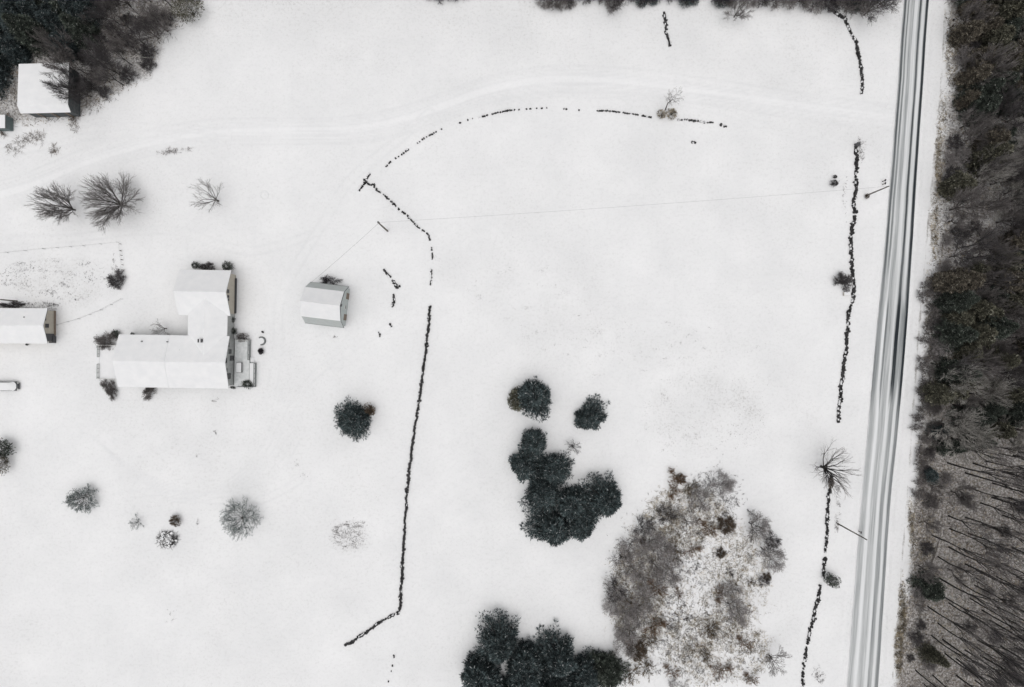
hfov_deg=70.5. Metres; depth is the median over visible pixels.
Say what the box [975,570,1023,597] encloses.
bare tree
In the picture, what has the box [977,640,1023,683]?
bare tree
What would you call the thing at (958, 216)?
understory shrub
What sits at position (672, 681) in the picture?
scrub tuft
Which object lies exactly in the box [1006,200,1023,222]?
understory shrub
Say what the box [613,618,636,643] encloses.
scrub bush
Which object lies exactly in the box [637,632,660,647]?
scrub bush
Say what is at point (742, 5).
bare tree
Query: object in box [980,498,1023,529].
bare tree
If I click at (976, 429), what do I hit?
pine tree
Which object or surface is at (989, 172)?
understory shrub
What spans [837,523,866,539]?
utility pole
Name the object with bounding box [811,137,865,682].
wall weeds
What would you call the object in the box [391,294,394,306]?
rubble
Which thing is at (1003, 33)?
pine tree
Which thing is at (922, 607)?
understory shrub
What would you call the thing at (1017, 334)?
bare tree
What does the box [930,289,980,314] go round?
pine tree
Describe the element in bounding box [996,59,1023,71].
pine tree
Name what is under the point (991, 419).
pine tree
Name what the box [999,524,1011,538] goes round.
understory shrub
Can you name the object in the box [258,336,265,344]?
fire pit
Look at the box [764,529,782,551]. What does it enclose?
scrub bush
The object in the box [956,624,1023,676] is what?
bare tree
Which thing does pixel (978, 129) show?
bare tree
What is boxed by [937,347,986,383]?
bare tree
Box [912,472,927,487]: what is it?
rim shrub
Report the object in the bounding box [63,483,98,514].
frosted bush
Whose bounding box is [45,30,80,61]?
pine tree
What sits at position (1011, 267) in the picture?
pine tree
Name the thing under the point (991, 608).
bare tree
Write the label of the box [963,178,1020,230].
bare tree
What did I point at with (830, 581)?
evergreen bush
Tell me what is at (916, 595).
understory shrub
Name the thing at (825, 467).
bare tree
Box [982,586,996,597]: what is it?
understory shrub
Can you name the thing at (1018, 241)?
pine tree
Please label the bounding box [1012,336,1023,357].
pine tree
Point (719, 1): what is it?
hedge shrub
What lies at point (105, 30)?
understory shrub
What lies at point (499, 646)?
pine tree
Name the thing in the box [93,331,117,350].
twiggy bush
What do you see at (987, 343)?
pine tree
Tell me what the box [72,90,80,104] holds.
door
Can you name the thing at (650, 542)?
scrub bush
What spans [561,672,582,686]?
pine tree
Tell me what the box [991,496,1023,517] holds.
bare tree
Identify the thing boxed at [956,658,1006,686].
bare tree
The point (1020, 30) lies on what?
pine tree
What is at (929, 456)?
understory shrub
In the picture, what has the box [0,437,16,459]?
evergreen bush
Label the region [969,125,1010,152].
pine tree
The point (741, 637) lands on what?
scrub bush
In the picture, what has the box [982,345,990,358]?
understory shrub
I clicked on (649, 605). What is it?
scrub bush
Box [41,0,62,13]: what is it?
pine tree
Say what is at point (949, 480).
understory shrub
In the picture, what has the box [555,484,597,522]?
pine tree
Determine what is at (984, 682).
bare tree
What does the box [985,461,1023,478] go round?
bare tree
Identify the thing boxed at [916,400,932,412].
rim shrub
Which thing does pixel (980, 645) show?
bare tree
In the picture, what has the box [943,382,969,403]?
pine tree
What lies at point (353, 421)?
pine tree
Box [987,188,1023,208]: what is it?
bare tree
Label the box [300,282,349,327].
barn
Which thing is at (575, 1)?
hedge shrub
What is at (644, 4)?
evergreen bush
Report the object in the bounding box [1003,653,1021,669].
understory shrub
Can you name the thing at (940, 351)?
understory shrub
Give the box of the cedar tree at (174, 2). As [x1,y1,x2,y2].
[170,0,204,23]
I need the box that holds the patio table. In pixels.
[236,362,242,372]
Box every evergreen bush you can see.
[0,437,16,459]
[111,330,121,336]
[191,261,199,268]
[222,261,233,269]
[241,380,252,388]
[635,0,646,8]
[679,0,691,7]
[714,0,728,8]
[823,572,841,588]
[844,0,861,14]
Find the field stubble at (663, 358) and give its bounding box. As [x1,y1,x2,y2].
[433,236,763,456]
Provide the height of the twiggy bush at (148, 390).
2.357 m
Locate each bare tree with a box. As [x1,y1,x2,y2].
[23,181,78,224]
[25,23,72,65]
[39,45,77,76]
[39,67,79,106]
[61,57,85,73]
[66,72,91,107]
[76,171,144,232]
[77,12,97,29]
[80,34,123,70]
[82,0,121,29]
[84,66,112,86]
[87,49,124,83]
[95,65,123,85]
[98,18,125,41]
[101,0,136,11]
[101,23,141,59]
[102,43,132,65]
[107,10,132,30]
[113,13,146,53]
[129,0,173,38]
[132,16,166,43]
[150,320,170,334]
[187,177,223,212]
[564,439,580,453]
[602,576,625,599]
[608,0,627,13]
[608,552,634,569]
[618,623,643,646]
[632,567,654,595]
[645,551,663,578]
[665,86,682,109]
[677,510,702,538]
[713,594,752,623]
[723,0,754,20]
[745,509,771,544]
[755,537,788,562]
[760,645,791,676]
[786,0,812,8]
[809,439,862,497]
[821,0,834,10]
[836,0,878,18]
[861,0,895,25]
[876,0,902,13]
[915,670,960,686]
[928,407,988,448]
[928,606,995,657]
[931,635,990,678]
[933,535,999,568]
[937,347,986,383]
[937,556,995,595]
[937,623,1001,674]
[939,363,991,404]
[941,578,1017,621]
[942,639,1021,686]
[944,653,1000,686]
[945,423,1001,465]
[945,597,996,629]
[947,410,987,443]
[947,462,1023,489]
[948,235,990,272]
[948,511,995,541]
[948,546,1019,593]
[948,602,1012,648]
[949,178,993,225]
[949,528,1023,561]
[951,352,1007,385]
[952,394,988,422]
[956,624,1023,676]
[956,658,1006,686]
[956,675,984,686]
[958,103,1002,142]
[960,583,1023,623]
[961,637,1023,686]
[962,377,1019,414]
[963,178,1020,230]
[963,548,1023,590]
[963,611,1022,655]
[964,114,995,150]
[964,164,1019,202]
[964,219,1009,249]
[964,472,1023,498]
[964,563,1023,604]
[965,517,1023,546]
[965,649,1023,686]
[966,240,1020,264]
[967,533,1023,568]
[968,141,1023,174]
[968,444,1020,469]
[970,269,1023,295]
[970,598,1023,638]
[973,227,1013,264]
[973,463,1023,481]
[974,585,1023,625]
[975,110,1015,145]
[975,489,1023,518]
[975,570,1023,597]
[976,243,1023,283]
[977,39,1023,87]
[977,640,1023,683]
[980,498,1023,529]
[980,655,1023,685]
[981,609,1023,641]
[983,524,1023,543]
[984,140,1023,173]
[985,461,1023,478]
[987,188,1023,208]
[989,620,1023,639]
[990,160,1023,184]
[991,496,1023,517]
[992,482,1023,492]
[993,292,1023,339]
[993,348,1023,395]
[994,180,1023,220]
[995,312,1023,346]
[996,83,1023,133]
[996,190,1023,235]
[996,445,1023,460]
[996,565,1023,581]
[997,210,1023,237]
[997,415,1023,450]
[1000,363,1023,398]
[1001,139,1023,178]
[1003,166,1023,187]
[1003,172,1023,199]
[1006,97,1023,139]
[1010,119,1023,143]
[1014,145,1023,170]
[1015,16,1023,50]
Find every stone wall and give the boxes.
[344,607,400,646]
[357,173,370,190]
[363,179,430,240]
[385,107,651,166]
[398,306,431,608]
[662,12,671,46]
[677,119,713,123]
[801,584,822,686]
[821,475,833,578]
[831,9,864,93]
[836,144,858,422]
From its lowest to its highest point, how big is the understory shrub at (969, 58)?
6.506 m
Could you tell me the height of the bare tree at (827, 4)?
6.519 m
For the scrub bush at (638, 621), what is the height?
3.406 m
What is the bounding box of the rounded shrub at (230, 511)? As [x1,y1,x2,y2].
[219,497,263,540]
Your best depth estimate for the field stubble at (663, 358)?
144.97 m
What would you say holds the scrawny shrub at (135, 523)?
on the snow ground
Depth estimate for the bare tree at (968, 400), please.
139.72 m
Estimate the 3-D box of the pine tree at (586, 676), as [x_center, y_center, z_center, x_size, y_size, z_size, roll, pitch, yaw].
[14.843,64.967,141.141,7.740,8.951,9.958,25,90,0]
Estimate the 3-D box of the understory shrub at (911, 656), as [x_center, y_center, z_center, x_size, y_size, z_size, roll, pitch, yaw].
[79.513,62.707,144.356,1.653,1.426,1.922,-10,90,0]
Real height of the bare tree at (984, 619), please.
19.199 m
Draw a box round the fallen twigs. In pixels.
[0,0,1023,686]
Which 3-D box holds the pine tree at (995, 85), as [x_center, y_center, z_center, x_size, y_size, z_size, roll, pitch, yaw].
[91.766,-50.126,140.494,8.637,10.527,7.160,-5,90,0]
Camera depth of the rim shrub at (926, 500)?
144.12 m
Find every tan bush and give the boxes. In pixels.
[657,109,666,117]
[665,108,676,119]
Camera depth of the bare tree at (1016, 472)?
133.40 m
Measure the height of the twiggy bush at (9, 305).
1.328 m
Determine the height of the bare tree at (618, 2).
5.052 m
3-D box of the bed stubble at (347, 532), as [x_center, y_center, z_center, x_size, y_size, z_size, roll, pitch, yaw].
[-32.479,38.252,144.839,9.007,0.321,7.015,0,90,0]
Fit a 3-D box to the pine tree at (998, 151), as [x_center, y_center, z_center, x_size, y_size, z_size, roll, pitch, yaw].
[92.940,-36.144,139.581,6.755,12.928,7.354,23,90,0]
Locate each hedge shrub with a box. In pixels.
[535,0,551,9]
[543,0,567,10]
[562,0,576,9]
[566,0,581,8]
[604,0,623,12]
[628,0,644,6]
[710,0,729,3]
[741,0,761,8]
[756,0,771,7]
[764,0,779,10]
[777,0,797,9]
[792,0,811,10]
[805,0,825,13]
[815,0,840,12]
[830,0,850,12]
[845,1,861,10]
[856,0,876,16]
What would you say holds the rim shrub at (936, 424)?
on the snow ground
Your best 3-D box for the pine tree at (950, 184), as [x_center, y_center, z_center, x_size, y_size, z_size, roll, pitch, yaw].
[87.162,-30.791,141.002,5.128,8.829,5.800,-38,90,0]
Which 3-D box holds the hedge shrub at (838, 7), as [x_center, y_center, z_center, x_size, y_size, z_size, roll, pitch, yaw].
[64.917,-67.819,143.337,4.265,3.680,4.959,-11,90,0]
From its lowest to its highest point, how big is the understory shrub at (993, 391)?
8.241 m
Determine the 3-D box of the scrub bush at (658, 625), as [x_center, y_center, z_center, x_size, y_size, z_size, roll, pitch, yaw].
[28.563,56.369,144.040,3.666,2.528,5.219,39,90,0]
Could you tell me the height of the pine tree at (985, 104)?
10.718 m
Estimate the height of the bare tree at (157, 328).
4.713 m
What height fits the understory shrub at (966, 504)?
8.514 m
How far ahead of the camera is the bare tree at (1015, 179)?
140.32 m
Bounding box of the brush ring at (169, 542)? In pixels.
[157,530,178,548]
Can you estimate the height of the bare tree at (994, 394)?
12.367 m
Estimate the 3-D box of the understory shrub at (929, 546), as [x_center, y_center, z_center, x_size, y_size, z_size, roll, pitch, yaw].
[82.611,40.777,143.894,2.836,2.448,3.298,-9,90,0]
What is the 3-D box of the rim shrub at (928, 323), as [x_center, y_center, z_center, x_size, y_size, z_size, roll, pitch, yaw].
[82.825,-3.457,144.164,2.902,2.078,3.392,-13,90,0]
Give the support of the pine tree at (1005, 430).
on the snow ground
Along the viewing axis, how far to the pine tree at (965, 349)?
141.09 m
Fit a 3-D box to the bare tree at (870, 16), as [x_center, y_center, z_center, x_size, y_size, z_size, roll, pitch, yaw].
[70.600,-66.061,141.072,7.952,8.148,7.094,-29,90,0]
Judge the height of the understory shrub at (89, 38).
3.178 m
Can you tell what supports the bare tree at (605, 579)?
on the snow ground
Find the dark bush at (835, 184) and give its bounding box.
[830,180,838,185]
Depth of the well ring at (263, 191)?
144.97 m
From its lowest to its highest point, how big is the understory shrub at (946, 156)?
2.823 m
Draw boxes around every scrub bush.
[601,591,627,616]
[604,576,628,604]
[609,595,639,627]
[610,629,637,659]
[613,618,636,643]
[618,532,644,561]
[621,557,646,581]
[621,591,638,618]
[622,602,649,631]
[623,666,641,685]
[625,640,647,661]
[630,517,655,541]
[630,583,657,615]
[634,650,655,682]
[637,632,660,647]
[639,528,665,553]
[643,529,675,563]
[643,617,668,637]
[646,577,668,598]
[652,571,676,594]
[654,553,683,585]
[657,504,678,524]
[662,664,680,678]
[665,540,683,565]
[667,467,686,484]
[668,478,682,500]
[680,480,698,497]
[684,544,703,557]
[687,485,710,511]
[697,644,711,666]
[699,620,720,640]
[700,520,718,537]
[707,470,735,497]
[712,663,735,681]
[713,583,726,604]
[716,516,736,534]
[718,579,743,605]
[726,600,751,627]
[736,635,754,650]
[743,672,759,685]
[746,515,772,538]
[758,576,770,586]
[761,548,785,572]
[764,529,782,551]
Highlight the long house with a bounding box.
[0,308,55,342]
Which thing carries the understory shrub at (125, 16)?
on the snow ground
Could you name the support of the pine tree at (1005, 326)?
on the snow ground
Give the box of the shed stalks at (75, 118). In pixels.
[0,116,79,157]
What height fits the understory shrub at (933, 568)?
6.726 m
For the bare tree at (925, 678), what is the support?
on the snow ground
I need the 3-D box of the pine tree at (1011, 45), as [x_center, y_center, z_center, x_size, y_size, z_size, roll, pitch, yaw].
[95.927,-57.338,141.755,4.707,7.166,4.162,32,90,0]
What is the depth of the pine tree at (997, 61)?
140.45 m
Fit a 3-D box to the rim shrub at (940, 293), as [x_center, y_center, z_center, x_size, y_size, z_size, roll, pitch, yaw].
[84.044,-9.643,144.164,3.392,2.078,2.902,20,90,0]
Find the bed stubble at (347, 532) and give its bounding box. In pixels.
[331,519,364,549]
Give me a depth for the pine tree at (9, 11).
138.94 m
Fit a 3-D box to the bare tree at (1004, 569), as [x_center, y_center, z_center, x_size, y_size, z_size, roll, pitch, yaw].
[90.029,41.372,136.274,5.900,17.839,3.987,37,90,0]
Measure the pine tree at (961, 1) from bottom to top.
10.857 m
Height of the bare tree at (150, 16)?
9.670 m
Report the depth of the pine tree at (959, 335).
140.65 m
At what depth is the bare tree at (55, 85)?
137.28 m
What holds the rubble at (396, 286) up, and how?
on the snow ground
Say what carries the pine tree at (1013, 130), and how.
on the snow ground
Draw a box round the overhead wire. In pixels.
[394,186,885,221]
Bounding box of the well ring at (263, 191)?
[259,190,268,199]
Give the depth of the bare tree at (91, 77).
141.46 m
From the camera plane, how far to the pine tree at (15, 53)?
141.75 m
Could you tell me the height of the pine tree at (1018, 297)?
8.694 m
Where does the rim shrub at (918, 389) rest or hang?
on the snow ground
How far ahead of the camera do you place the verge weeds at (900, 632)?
144.89 m
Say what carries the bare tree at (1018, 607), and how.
on the snow ground
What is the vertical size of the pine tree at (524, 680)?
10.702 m
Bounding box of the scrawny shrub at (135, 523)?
[128,513,143,529]
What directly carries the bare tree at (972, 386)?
on the snow ground
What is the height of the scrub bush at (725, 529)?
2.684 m
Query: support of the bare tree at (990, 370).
on the snow ground
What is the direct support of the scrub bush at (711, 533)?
on the snow ground
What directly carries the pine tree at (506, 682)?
on the snow ground
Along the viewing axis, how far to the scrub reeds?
144.83 m
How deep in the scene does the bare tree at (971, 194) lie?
138.25 m
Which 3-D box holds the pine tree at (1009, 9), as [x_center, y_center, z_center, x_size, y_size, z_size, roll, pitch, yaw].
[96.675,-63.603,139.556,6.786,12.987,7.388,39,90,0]
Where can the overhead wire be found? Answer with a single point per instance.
(638, 205)
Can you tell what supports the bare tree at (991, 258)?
on the snow ground
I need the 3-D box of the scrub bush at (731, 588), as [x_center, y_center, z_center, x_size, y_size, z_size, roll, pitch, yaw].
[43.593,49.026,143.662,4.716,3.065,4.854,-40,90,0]
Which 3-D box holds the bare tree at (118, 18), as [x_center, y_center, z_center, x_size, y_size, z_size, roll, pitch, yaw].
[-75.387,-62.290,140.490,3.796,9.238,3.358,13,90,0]
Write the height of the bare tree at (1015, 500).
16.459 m
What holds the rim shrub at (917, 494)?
on the snow ground
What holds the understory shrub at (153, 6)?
on the snow ground
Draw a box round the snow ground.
[0,0,1023,686]
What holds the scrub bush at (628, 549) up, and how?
on the snow ground
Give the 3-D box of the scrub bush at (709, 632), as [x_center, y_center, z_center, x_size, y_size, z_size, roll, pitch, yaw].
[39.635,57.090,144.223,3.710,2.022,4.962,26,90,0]
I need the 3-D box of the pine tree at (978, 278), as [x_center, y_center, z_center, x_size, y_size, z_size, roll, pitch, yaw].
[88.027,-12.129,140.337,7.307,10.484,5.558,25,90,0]
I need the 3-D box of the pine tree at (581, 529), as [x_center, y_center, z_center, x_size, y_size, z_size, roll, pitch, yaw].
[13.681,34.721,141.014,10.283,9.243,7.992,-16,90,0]
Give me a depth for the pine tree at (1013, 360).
138.66 m
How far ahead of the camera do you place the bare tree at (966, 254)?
139.15 m
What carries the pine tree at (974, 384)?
on the snow ground
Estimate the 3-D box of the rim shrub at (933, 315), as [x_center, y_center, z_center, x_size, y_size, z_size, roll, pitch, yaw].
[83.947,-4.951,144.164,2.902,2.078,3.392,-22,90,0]
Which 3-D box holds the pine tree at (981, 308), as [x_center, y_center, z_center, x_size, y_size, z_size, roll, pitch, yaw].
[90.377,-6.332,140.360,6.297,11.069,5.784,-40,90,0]
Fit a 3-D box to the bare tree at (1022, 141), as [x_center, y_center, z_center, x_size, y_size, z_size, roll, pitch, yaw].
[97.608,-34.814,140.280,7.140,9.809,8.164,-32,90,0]
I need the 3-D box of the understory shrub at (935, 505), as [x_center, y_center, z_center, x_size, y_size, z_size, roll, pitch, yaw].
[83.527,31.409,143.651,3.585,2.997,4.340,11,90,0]
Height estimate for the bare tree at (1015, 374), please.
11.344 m
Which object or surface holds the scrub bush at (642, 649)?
on the snow ground
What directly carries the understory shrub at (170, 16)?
on the snow ground
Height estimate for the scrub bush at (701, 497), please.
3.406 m
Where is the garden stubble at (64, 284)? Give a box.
[1,261,103,308]
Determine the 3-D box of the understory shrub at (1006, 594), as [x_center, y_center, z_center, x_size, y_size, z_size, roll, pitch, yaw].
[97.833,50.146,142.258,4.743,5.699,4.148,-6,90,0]
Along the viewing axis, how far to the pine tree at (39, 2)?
142.39 m
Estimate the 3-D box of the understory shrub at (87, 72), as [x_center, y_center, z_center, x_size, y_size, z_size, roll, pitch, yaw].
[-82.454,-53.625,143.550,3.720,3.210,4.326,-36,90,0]
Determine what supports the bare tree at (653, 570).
on the snow ground
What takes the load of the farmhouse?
on the snow ground
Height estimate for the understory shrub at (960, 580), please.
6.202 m
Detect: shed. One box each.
[0,115,12,130]
[17,63,80,117]
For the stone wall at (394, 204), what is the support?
on the snow ground
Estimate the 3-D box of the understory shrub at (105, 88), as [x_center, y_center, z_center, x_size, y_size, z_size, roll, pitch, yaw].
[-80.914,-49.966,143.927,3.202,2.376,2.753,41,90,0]
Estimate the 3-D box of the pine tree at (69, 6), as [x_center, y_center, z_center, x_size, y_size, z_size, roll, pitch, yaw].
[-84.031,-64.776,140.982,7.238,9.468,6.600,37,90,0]
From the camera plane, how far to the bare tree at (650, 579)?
141.28 m
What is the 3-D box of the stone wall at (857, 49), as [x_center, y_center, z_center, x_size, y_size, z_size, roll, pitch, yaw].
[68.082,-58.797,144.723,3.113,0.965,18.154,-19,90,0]
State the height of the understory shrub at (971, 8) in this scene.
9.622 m
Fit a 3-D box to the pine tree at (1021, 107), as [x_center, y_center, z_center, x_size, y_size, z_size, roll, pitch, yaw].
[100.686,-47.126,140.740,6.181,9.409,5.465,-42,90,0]
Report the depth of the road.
144.94 m
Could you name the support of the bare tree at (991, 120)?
on the snow ground
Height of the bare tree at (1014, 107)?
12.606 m
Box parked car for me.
[0,381,19,390]
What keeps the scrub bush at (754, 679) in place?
on the snow ground
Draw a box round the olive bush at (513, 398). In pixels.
[507,386,524,411]
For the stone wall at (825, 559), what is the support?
on the snow ground
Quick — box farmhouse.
[96,270,256,388]
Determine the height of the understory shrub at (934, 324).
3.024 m
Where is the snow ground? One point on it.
(308, 116)
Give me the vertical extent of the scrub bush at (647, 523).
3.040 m
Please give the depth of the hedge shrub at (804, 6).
143.34 m
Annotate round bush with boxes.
[236,333,248,341]
[833,271,854,291]
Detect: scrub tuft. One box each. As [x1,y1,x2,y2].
[668,677,679,686]
[669,623,679,632]
[674,585,683,598]
[675,473,685,484]
[716,547,726,558]
[721,478,735,489]
[745,578,757,588]
[763,572,771,580]
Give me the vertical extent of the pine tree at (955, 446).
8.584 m
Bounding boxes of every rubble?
[383,269,400,288]
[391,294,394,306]
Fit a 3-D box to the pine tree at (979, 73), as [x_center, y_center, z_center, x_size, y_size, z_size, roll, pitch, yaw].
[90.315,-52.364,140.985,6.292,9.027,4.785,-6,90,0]
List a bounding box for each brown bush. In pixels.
[169,515,180,527]
[828,477,833,488]
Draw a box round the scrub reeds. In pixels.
[604,482,776,686]
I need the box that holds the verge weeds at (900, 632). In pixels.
[893,5,960,686]
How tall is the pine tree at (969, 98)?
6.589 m
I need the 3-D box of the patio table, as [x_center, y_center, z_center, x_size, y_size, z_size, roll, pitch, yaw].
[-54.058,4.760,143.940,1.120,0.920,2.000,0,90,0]
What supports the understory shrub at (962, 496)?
on the snow ground
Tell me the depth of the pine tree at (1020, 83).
139.81 m
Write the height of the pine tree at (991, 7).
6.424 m
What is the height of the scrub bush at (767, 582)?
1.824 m
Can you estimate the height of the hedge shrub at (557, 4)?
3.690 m
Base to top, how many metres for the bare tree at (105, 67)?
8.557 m
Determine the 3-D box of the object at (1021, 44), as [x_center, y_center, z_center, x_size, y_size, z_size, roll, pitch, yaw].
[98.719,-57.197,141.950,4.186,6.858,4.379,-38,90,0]
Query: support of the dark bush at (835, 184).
on the snow ground
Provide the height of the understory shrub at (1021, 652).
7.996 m
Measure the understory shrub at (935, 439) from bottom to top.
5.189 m
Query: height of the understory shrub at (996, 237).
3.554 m
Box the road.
[847,0,928,686]
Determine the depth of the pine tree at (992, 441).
140.95 m
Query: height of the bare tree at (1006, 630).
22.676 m
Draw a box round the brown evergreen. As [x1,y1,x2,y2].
[0,451,9,475]
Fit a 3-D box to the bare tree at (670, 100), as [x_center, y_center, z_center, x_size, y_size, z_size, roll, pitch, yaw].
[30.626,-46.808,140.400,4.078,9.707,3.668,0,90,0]
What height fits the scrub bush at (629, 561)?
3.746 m
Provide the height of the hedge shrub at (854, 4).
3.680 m
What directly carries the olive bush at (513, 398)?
on the snow ground
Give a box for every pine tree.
[0,0,22,13]
[0,9,35,48]
[0,13,58,58]
[0,23,12,36]
[0,31,32,67]
[0,52,16,73]
[0,66,14,104]
[16,0,59,30]
[25,0,49,10]
[34,9,72,38]
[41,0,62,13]
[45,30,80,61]
[48,0,64,15]
[55,0,94,13]
[57,0,105,33]
[58,12,105,49]
[333,397,370,441]
[460,647,504,686]
[475,607,520,664]
[498,675,512,686]
[504,643,545,686]
[508,449,546,483]
[511,635,543,683]
[517,376,552,421]
[517,428,547,462]
[518,479,564,519]
[520,507,570,547]
[533,619,577,680]
[536,451,574,489]
[538,672,570,686]
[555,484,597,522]
[561,504,601,542]
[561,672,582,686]
[571,645,600,686]
[574,393,610,430]
[577,469,622,518]
[585,648,631,686]
[907,571,946,602]
[915,642,950,668]
[919,380,956,405]
[921,465,939,485]
[924,422,949,440]
[929,269,971,293]
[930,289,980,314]
[931,315,979,354]
[931,353,981,386]
[931,438,967,456]
[936,169,977,201]
[940,310,975,329]
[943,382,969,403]
[946,402,996,430]
[947,19,985,48]
[947,266,986,292]
[950,75,1005,103]
[951,340,982,361]
[952,59,993,91]
[952,88,981,112]
[952,90,1002,127]
[953,379,982,390]
[954,0,989,15]
[955,322,998,347]
[955,424,990,440]
[956,0,985,18]
[960,397,1007,417]
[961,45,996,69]
[962,434,997,452]
[963,141,1014,177]
[964,260,990,273]
[964,300,995,318]
[964,339,995,345]
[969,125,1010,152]
[971,4,998,20]
[971,304,1004,326]
[973,315,1019,340]
[975,345,1021,370]
[976,15,1004,44]
[976,283,1010,303]
[978,23,1015,50]
[983,123,1017,136]
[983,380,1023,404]
[986,0,1000,5]
[987,250,1023,273]
[987,421,1016,438]
[988,55,1006,68]
[988,268,1023,293]
[989,68,1019,92]
[992,88,1021,119]
[992,231,1023,253]
[993,0,1023,24]
[993,395,1023,419]
[995,407,1023,427]
[996,39,1018,57]
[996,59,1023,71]
[998,249,1023,271]
[999,289,1023,313]
[1000,80,1023,93]
[1002,15,1023,40]
[1003,228,1023,240]
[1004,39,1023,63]
[1008,92,1023,118]
[1008,140,1017,150]
[1011,58,1023,73]
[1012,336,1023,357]
[1014,27,1023,42]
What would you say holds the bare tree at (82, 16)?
on the snow ground
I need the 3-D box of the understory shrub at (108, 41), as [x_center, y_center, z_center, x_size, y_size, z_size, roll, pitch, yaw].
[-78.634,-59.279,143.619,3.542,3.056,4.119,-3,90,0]
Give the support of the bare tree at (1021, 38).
on the snow ground
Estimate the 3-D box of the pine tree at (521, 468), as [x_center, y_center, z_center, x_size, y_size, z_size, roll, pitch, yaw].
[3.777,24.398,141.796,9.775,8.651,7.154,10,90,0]
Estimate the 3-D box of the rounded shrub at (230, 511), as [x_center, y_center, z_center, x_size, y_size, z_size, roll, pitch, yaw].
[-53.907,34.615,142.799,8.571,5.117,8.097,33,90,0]
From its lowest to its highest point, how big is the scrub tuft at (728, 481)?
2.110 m
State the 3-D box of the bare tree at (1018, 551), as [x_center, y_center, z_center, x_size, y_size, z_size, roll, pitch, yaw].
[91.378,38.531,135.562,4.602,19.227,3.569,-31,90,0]
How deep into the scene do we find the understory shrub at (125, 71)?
143.45 m
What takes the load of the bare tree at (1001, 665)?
on the snow ground
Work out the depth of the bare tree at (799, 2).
142.00 m
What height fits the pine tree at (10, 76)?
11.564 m
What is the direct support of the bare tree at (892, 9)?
on the snow ground
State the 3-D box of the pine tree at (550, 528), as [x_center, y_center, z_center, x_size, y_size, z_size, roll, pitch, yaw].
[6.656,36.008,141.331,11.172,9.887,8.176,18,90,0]
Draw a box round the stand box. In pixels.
[843,292,850,295]
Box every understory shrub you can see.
[74,75,90,91]
[75,47,90,63]
[80,31,94,46]
[85,66,106,80]
[85,77,100,92]
[92,31,106,46]
[96,84,112,100]
[101,25,116,35]
[107,34,125,53]
[116,63,139,84]
[119,11,130,26]
[124,37,137,48]
[130,15,148,31]
[137,41,157,60]
[138,53,155,71]
[147,3,162,15]
[158,11,176,25]
[906,630,925,647]
[907,654,914,662]
[910,584,926,602]
[913,600,928,613]
[915,618,926,630]
[916,560,945,584]
[920,542,934,556]
[921,491,943,511]
[921,660,938,671]
[924,430,946,448]
[924,448,936,457]
[924,512,946,537]
[925,402,943,417]
[929,480,948,496]
[930,317,945,334]
[931,334,953,356]
[936,258,952,271]
[940,471,952,484]
[941,166,966,180]
[941,231,954,246]
[942,206,973,231]
[942,479,984,513]
[943,562,969,586]
[944,150,959,169]
[946,133,965,150]
[950,224,973,244]
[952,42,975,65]
[953,144,976,166]
[958,493,973,505]
[959,48,984,70]
[960,0,998,32]
[963,620,977,636]
[964,666,978,678]
[965,40,982,53]
[966,348,1008,381]
[969,220,983,235]
[974,284,1006,315]
[976,272,996,293]
[977,144,1021,186]
[979,227,1003,246]
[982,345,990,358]
[982,539,1011,562]
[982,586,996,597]
[983,385,1011,409]
[987,629,1005,646]
[991,334,1018,355]
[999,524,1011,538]
[999,591,1021,608]
[1000,343,1020,354]
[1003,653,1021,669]
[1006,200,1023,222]
[1009,632,1023,656]
[1011,434,1023,456]
[1012,309,1023,331]
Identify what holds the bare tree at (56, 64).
on the snow ground
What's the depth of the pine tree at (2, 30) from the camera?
141.10 m
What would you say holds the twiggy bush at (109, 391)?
on the snow ground
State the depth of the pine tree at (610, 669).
140.34 m
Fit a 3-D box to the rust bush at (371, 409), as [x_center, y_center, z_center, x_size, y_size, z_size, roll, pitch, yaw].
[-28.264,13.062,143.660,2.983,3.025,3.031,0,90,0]
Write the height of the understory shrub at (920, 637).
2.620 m
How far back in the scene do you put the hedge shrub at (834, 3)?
143.18 m
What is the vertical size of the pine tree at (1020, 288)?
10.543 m
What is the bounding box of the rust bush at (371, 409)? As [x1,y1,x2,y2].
[364,402,374,415]
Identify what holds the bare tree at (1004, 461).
on the snow ground
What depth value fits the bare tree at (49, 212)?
138.63 m
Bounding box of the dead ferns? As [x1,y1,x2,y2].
[0,0,1023,686]
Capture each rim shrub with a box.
[909,417,924,432]
[909,487,926,501]
[912,408,926,420]
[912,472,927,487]
[913,457,929,471]
[914,331,931,344]
[915,355,930,370]
[915,386,927,401]
[915,445,929,458]
[916,289,933,303]
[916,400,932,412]
[916,431,932,445]
[918,374,934,388]
[920,280,933,293]
[921,319,935,331]
[921,364,935,378]
[921,494,935,507]
[922,350,939,362]
[923,448,937,464]
[925,302,939,314]
[926,419,940,431]
[928,287,941,300]
[928,311,943,323]
[929,339,939,352]
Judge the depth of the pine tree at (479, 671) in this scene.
139.26 m
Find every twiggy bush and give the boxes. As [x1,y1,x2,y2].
[0,301,24,307]
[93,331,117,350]
[99,379,117,400]
[103,268,125,289]
[142,387,156,400]
[197,261,214,269]
[320,274,341,284]
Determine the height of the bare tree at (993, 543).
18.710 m
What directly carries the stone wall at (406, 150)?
on the snow ground
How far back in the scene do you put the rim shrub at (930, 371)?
143.96 m
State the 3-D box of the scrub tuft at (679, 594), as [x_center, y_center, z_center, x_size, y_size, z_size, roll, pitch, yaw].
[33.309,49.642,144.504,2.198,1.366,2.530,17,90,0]
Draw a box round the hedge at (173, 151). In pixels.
[156,146,192,154]
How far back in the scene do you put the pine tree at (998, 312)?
138.24 m
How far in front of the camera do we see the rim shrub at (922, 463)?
143.95 m

